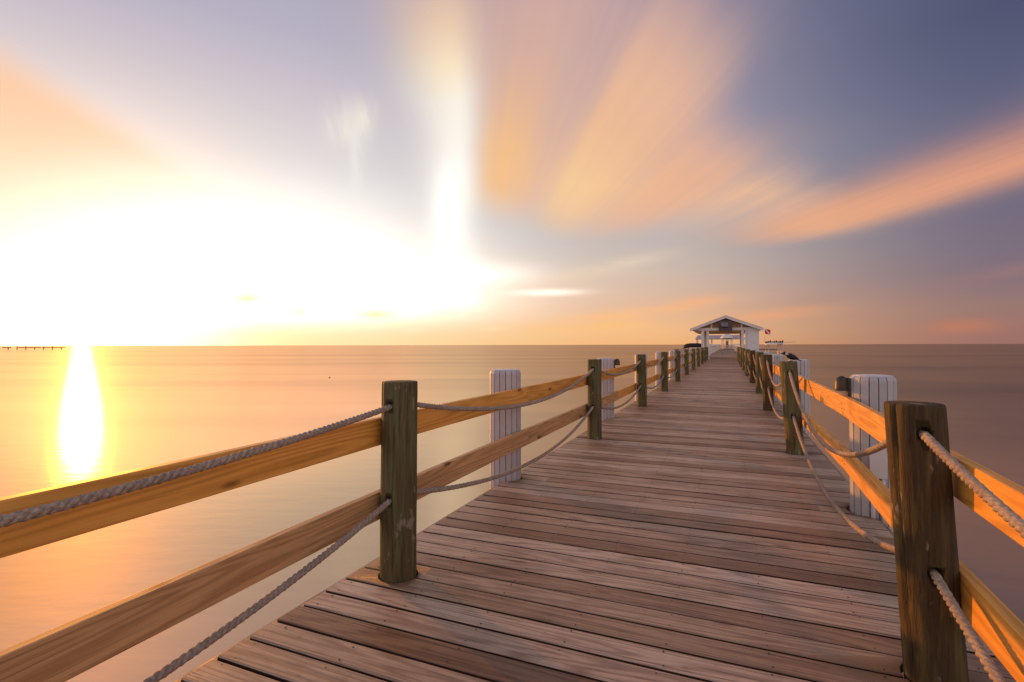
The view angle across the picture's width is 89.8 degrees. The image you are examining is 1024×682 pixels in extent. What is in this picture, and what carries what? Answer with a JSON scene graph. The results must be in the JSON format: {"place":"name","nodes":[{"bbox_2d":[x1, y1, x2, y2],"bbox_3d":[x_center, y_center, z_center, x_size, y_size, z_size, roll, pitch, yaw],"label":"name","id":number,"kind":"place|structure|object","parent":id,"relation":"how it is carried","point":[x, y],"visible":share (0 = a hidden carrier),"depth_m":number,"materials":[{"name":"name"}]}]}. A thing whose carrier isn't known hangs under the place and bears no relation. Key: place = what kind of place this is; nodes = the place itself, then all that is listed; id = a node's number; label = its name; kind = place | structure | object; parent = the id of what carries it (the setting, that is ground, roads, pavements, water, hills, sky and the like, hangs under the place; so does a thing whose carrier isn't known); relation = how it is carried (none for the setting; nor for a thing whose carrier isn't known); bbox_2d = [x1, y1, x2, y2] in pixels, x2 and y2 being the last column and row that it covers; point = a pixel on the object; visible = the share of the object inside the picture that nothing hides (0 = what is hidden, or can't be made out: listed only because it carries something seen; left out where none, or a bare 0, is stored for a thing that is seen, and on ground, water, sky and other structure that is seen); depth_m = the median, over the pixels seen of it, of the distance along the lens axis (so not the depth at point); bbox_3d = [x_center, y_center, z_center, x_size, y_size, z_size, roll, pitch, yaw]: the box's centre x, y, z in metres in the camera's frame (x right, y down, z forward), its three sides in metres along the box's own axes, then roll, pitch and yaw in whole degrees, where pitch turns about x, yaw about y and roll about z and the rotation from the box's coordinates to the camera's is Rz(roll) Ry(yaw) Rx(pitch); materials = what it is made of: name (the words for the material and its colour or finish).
{"place":"outdoors","nodes":[
{"label":"outdoors","id":0,"kind":"place"},
{"bbox_2d":[0,344,1023,681],"bbox_3d":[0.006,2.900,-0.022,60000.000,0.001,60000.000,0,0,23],"label":"water","id":1,"kind":"structure","parent":0,"point":[68,414],"depth_m":17.02,"materials":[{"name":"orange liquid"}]},
{"bbox_2d":[2,346,64,349],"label":"distant jetty","id":2,"kind":"object","parent":1,"relation":"in","point":[43,347],"visible":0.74,"depth_m":407.32,"materials":[{"name":"brown wood"}]},
{"bbox_2d":[490,369,520,488],"bbox_3d":[-0.063,2.107,5.069,0.308,3.664,0.308,0,0,-2],"label":"white piling","id":3,"kind":"object","parent":1,"relation":"in","point":[505,423],"visible":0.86,"depth_m":4.95,"materials":[{"name":"paint"}]},
{"bbox_2d":[174,349,1015,681],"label":"pier deck","id":4,"kind":"structure","parent":1,"relation":"in","point":[692,527],"depth_m":2.82,"materials":[{"name":"brown wood"}]},
{"bbox_2d":[380,380,417,582],"bbox_3d":[-0.644,1.026,2.915,0.221,1.596,0.207,0,0,23],"label":"wooden post","id":5,"kind":"object","parent":4,"relation":"on","point":[398,515],"visible":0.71,"depth_m":2.83,"materials":[{"name":"brown wood"}]},
{"bbox_2d":[0,386,527,557],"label":"rail board","id":6,"kind":"object","parent":5,"relation":"attached to","point":[361,435],"visible":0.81,"depth_m":1.86,"materials":[{"name":"brown wood"}]},
{"bbox_2d":[0,429,528,681],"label":"rail board","id":7,"kind":"object","parent":5,"relation":"attached to","point":[71,649],"visible":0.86,"depth_m":1.87,"materials":[{"name":"brown wood"}]},
{"bbox_2d":[143,355,706,681],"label":"rope","id":8,"kind":"object","parent":5,"relation":"attached to","point":[165,671],"visible":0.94,"depth_m":2.27,"materials":[{"name":"grey fabric"}]},
{"bbox_2d":[587,359,601,439],"bbox_3d":[1.148,1.054,7.157,0.202,1.596,0.226,0,0,23],"label":"wooden post","id":9,"kind":"object","parent":4,"relation":"on","point":[594,424],"visible":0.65,"depth_m":7.08,"materials":[{"name":"brown wood"}]},
{"bbox_2d":[0,349,706,527],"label":"rope","id":10,"kind":"object","parent":9,"relation":"attached to","point":[25,515],"visible":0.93,"depth_m":1.83,"materials":[{"name":"grey fabric"}]},
{"bbox_2d":[525,391,617,443],"bbox_3d":[1.017,0.963,7.177,0.045,0.158,4.486,0,0,23],"label":"rail board","id":11,"kind":"object","parent":9,"relation":"attached to","point":[537,431],"visible":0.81,"depth_m":6.07,"materials":[{"name":"brown wood"}]},
{"bbox_2d":[526,368,617,401],"bbox_3d":[1.016,0.544,7.180,0.045,0.158,4.486,0,0,23],"label":"rail board","id":12,"kind":"object","parent":9,"relation":"attached to","point":[540,390],"visible":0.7,"depth_m":5.93,"materials":[{"name":"brown wood"}]},
{"bbox_2d":[636,354,646,406],"bbox_3d":[2.747,1.079,10.878,0.224,1.596,0.202,0,0,23],"label":"wooden post","id":13,"kind":"object","parent":4,"relation":"on","point":[642,391],"visible":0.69,"depth_m":10.80,"materials":[{"name":"brown wood"}]},
{"bbox_2d":[660,352,667,391],"bbox_3d":[4.227,1.101,14.269,0.204,1.596,0.204,0,0,-5],"label":"wooden post","id":14,"kind":"object","parent":4,"relation":"on","point":[664,372],"visible":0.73,"depth_m":14.19,"materials":[{"name":"brown wood"}]},
{"bbox_2d":[674,350,679,380],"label":"wooden post","id":15,"kind":"object","parent":4,"relation":"on","point":[677,367],"visible":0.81,"depth_m":18.11,"materials":[{"name":"brown wood"}]},
{"bbox_2d":[684,349,688,374],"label":"wooden post","id":16,"kind":"object","parent":4,"relation":"on","point":[686,363],"visible":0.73,"depth_m":22.23,"materials":[{"name":"brown wood"}]},
{"bbox_2d":[691,348,694,369],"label":"wooden post","id":17,"kind":"object","parent":4,"relation":"on","point":[693,359],"visible":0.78,"depth_m":26.17,"materials":[{"name":"brown wood"}]},
{"bbox_2d":[696,348,699,366],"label":"wooden post","id":18,"kind":"object","parent":4,"relation":"on","point":[698,356],"visible":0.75,"depth_m":30.21,"materials":[{"name":"brown wood"}]},
{"bbox_2d":[701,348,703,363],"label":"wooden post","id":19,"kind":"object","parent":4,"relation":"on","point":[702,356],"visible":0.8,"depth_m":34.37,"materials":[{"name":"brown wood"}]},
{"bbox_2d":[709,344,719,354],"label":"picket railing","id":20,"kind":"object","parent":4,"relation":"on","point":[713,348],"visible":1,"depth_m":76.29,"materials":[{"name":"white paint"}]},
{"bbox_2d":[690,315,762,358],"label":"pavilion","id":21,"kind":"structure","parent":4,"relation":"on","point":[741,328],"depth_m":44.00,"materials":[{"name":"white wood"}]},
{"bbox_2d":[719,320,731,330],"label":"pavilion sign","id":22,"kind":"object","parent":21,"relation":"attached to","point":[725,325],"visible":1,"depth_m":43.79,"materials":[{"name":"wood"}]},
{"bbox_2d":[734,344,739,351],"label":"picket railing","id":23,"kind":"object","parent":4,"relation":"on","point":[736,346],"visible":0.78,"depth_m":89.59,"materials":[{"name":"white paint"}]},
{"bbox_2d":[740,348,741,366],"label":"wooden post","id":24,"kind":"object","parent":4,"relation":"on","point":[740,357],"visible":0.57,"depth_m":29.73,"materials":[{"name":"brown wood"}]},
{"bbox_2d":[742,348,745,369],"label":"wooden post","id":25,"kind":"object","parent":4,"relation":"on","point":[743,360],"visible":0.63,"depth_m":25.63,"materials":[{"name":"brown wood"}]},
{"bbox_2d":[745,349,749,375],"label":"wooden post","id":26,"kind":"object","parent":4,"relation":"on","point":[746,363],"visible":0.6,"depth_m":21.21,"materials":[{"name":"brown wood"}]},
{"bbox_2d":[749,350,754,382],"bbox_3d":[8.105,1.116,17.304,0.205,1.596,0.208,-1,-1,10],"label":"wooden post","id":27,"kind":"object","parent":4,"relation":"on","point":[751,366],"visible":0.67,"depth_m":17.23,"materials":[{"name":"brown wood"}]},
{"bbox_2d":[755,352,763,392],"bbox_3d":[6.605,1.092,13.704,0.204,1.596,0.204,0,-1,-5],"label":"wooden post","id":28,"kind":"object","parent":4,"relation":"on","point":[758,373],"visible":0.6,"depth_m":13.64,"materials":[{"name":"brown wood"}]},
{"bbox_2d":[761,355,773,410],"bbox_3d":[5.074,1.068,10.172,0.242,1.596,0.200,0,0,23],"label":"wooden post","id":29,"kind":"object","parent":4,"relation":"on","point":[766,383],"visible":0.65,"depth_m":10.10,"materials":[{"name":"brown wood"}]},
{"bbox_2d":[779,361,803,454],"bbox_3d":[3.371,1.042,6.148,0.306,1.596,0.201,0,0,23],"label":"wooden post","id":30,"kind":"object","parent":4,"relation":"on","point":[790,408],"visible":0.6,"depth_m":6.08,"materials":[{"name":"brown wood"}]},
{"bbox_2d":[780,352,800,360],"bbox_3d":[3.343,0.185,6.164,0.259,0.118,0.074,0,0,0],"label":"bird","id":31,"kind":"object","parent":30,"relation":"on","point":[790,356],"visible":0.99,"depth_m":6.14},
{"bbox_2d":[798,374,845,414],"bbox_3d":[3.508,0.524,6.131,0.045,0.159,4.526,0,0,23],"label":"rail board","id":32,"kind":"object","parent":30,"relation":"attached to","point":[830,398],"visible":0.61,"depth_m":4.88,"materials":[{"name":"brown wood"}]},
{"bbox_2d":[744,362,1006,681],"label":"rope","id":33,"kind":"object","parent":30,"relation":"attached to","point":[982,653],"visible":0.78,"depth_m":1.82,"materials":[{"name":"beige fabric"}]},
{"bbox_2d":[744,351,1023,537],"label":"rope","id":34,"kind":"object","parent":30,"relation":"attached to","point":[993,501],"visible":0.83,"depth_m":1.69,"materials":[{"name":"beige fabric"}]},
{"bbox_2d":[883,401,968,681],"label":"wooden post","id":35,"kind":"object","parent":4,"relation":"on","point":[933,642],"visible":0.94,"depth_m":1.92,"materials":[{"name":"brown wood"}]},
{"bbox_2d":[843,449,1023,681],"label":"rail board","id":36,"kind":"object","parent":35,"relation":"attached to","point":[996,622],"visible":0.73,"depth_m":1.76,"materials":[{"name":"brown wood"}]},
{"bbox_2d":[598,358,619,420],"bbox_3d":[1.727,2.134,9.208,0.404,3.664,0.308,0,0,-2],"label":"white piling","id":37,"kind":"object","parent":1,"relation":"in","point":[608,384],"visible":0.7,"depth_m":9.08,"materials":[{"name":"paint"}]},
{"bbox_2d":[635,354,646,400],"bbox_3d":[3.250,2.159,12.940,0.308,3.664,0.308,0,0,-1],"label":"white piling","id":38,"kind":"object","parent":1,"relation":"in","point":[636,376],"visible":0.16,"depth_m":12.87,"materials":[{"name":"paint"}]},
{"bbox_2d":[616,361,649,375],"bbox_3d":[2.673,0.570,11.115,0.045,0.158,4.046,0,0,23],"label":"rail board","id":39,"kind":"object","parent":38,"relation":"attached to","point":[621,369],"visible":0.58,"depth_m":10.21,"materials":[{"name":"brown wood"}]},
{"bbox_2d":[617,378,649,398],"bbox_3d":[2.674,0.989,11.112,0.045,0.158,4.046,0,0,23],"label":"rail board","id":40,"kind":"object","parent":38,"relation":"attached to","point":[625,391],"visible":0.75,"depth_m":10.20,"materials":[{"name":"brown wood"}]},
{"bbox_2d":[655,352,659,388],"bbox_3d":[4.802,2.184,16.626,0.308,3.664,0.308,0,0,-1],"label":"white piling","id":41,"kind":"object","parent":1,"relation":"in","point":[657,367],"visible":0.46,"depth_m":16.54,"materials":[{"name":"paint"}]},
{"bbox_2d":[649,373,659,382],"bbox_3d":[4.235,1.014,14.822,0.045,0.157,3.996,0,0,23],"label":"rail board","id":42,"kind":"object","parent":41,"relation":"attached to","point":[653,378],"visible":0.49,"depth_m":13.87,"materials":[{"name":"brown wood"}]},
{"bbox_2d":[650,359,659,366],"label":"rail board","id":43,"kind":"object","parent":41,"relation":"attached to","point":[654,362],"visible":0.39,"depth_m":13.81,"materials":[{"name":"brown wood"}]},
{"bbox_2d":[669,350,674,379],"bbox_3d":[6.480,2.209,20.497,0.405,3.664,0.308,0,0,0],"label":"white piling","id":44,"kind":"object","parent":1,"relation":"in","point":[671,363],"visible":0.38,"depth_m":20.39,"materials":[{"name":"paint"}]},
{"bbox_2d":[668,367,674,373],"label":"rail board","id":45,"kind":"object","parent":44,"relation":"attached to","point":[670,370],"visible":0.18,"depth_m":17.92,"materials":[{"name":"brown wood"}]},
{"bbox_2d":[680,349,683,373],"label":"white piling","id":46,"kind":"object","parent":1,"relation":"in","point":[681,359],"visible":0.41,"depth_m":24.33,"materials":[{"name":"paint"}]},
{"bbox_2d":[683,343,700,348],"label":"motor boat","id":47,"kind":"object","parent":1,"relation":"on","point":[689,345],"visible":0.18,"depth_m":53.04,"materials":[{"name":"metal"}]},
{"bbox_2d":[761,340,786,354],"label":"motor boat","id":48,"kind":"object","parent":1,"relation":"on","point":[773,342],"visible":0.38,"depth_m":54.95,"materials":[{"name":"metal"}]},
{"bbox_2d":[772,354,783,405],"bbox_3d":[6.153,2.145,11.935,0.308,3.664,0.308,0,0,-1],"label":"white piling","id":49,"kind":"object","parent":1,"relation":"in","point":[776,358],"visible":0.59,"depth_m":11.81,"materials":[{"name":"paint"}]},
{"bbox_2d":[788,359,809,436],"bbox_3d":[4.562,2.120,8.156,0.308,3.664,0.308,0,0,-2],"label":"white piling","id":50,"kind":"object","parent":1,"relation":"in","point":[803,365],"visible":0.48,"depth_m":8.02,"materials":[{"name":"paint"}]},
{"bbox_2d":[773,364,779,375],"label":"rail board","id":51,"kind":"object","parent":50,"relation":"attached to","point":[776,369],"visible":0.26,"depth_m":9.65,"materials":[{"name":"brown wood"}]},
{"bbox_2d":[773,385,781,401],"bbox_3d":[5.183,0.970,10.105,0.045,0.158,4.096,0,0,23],"label":"rail board","id":52,"kind":"object","parent":50,"relation":"attached to","point":[777,392],"visible":0.26,"depth_m":9.40,"materials":[{"name":"brown wood"}]},
{"bbox_2d":[834,374,896,531],"bbox_3d":[2.778,2.092,3.998,0.336,3.664,0.364,0,-1,-30],"label":"white piling","id":53,"kind":"object","parent":1,"relation":"in","point":[875,391],"visible":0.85,"depth_m":3.89,"materials":[{"name":"paint"}]},
{"bbox_2d":[802,411,848,466],"bbox_3d":[3.509,0.943,6.128,0.045,0.158,4.526,0,0,23],"label":"rail board","id":54,"kind":"object","parent":53,"relation":"attached to","point":[827,437],"visible":0.4,"depth_m":4.74,"materials":[{"name":"brown wood"}]},
{"bbox_2d":[843,396,1023,546],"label":"rail board","id":55,"kind":"object","parent":53,"relation":"attached to","point":[871,422],"visible":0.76,"depth_m":1.80,"materials":[{"name":"brown wood"}]},
{"bbox_2d":[0,0,1023,345],"label":"sky","id":56,"kind":"structure","parent":0,"point":[173,172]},
{"bbox_2d":[695,335,744,347],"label":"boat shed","id":57,"kind":"object","parent":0,"point":[698,337],"visible":0.38,"depth_m":145.35,"materials":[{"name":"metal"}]},
{"bbox_2d":[721,334,732,348],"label":"gazebo","id":58,"kind":"object","parent":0,"point":[726,336],"visible":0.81,"depth_m":139.56,"materials":[{"name":"white paint"}]}
]}

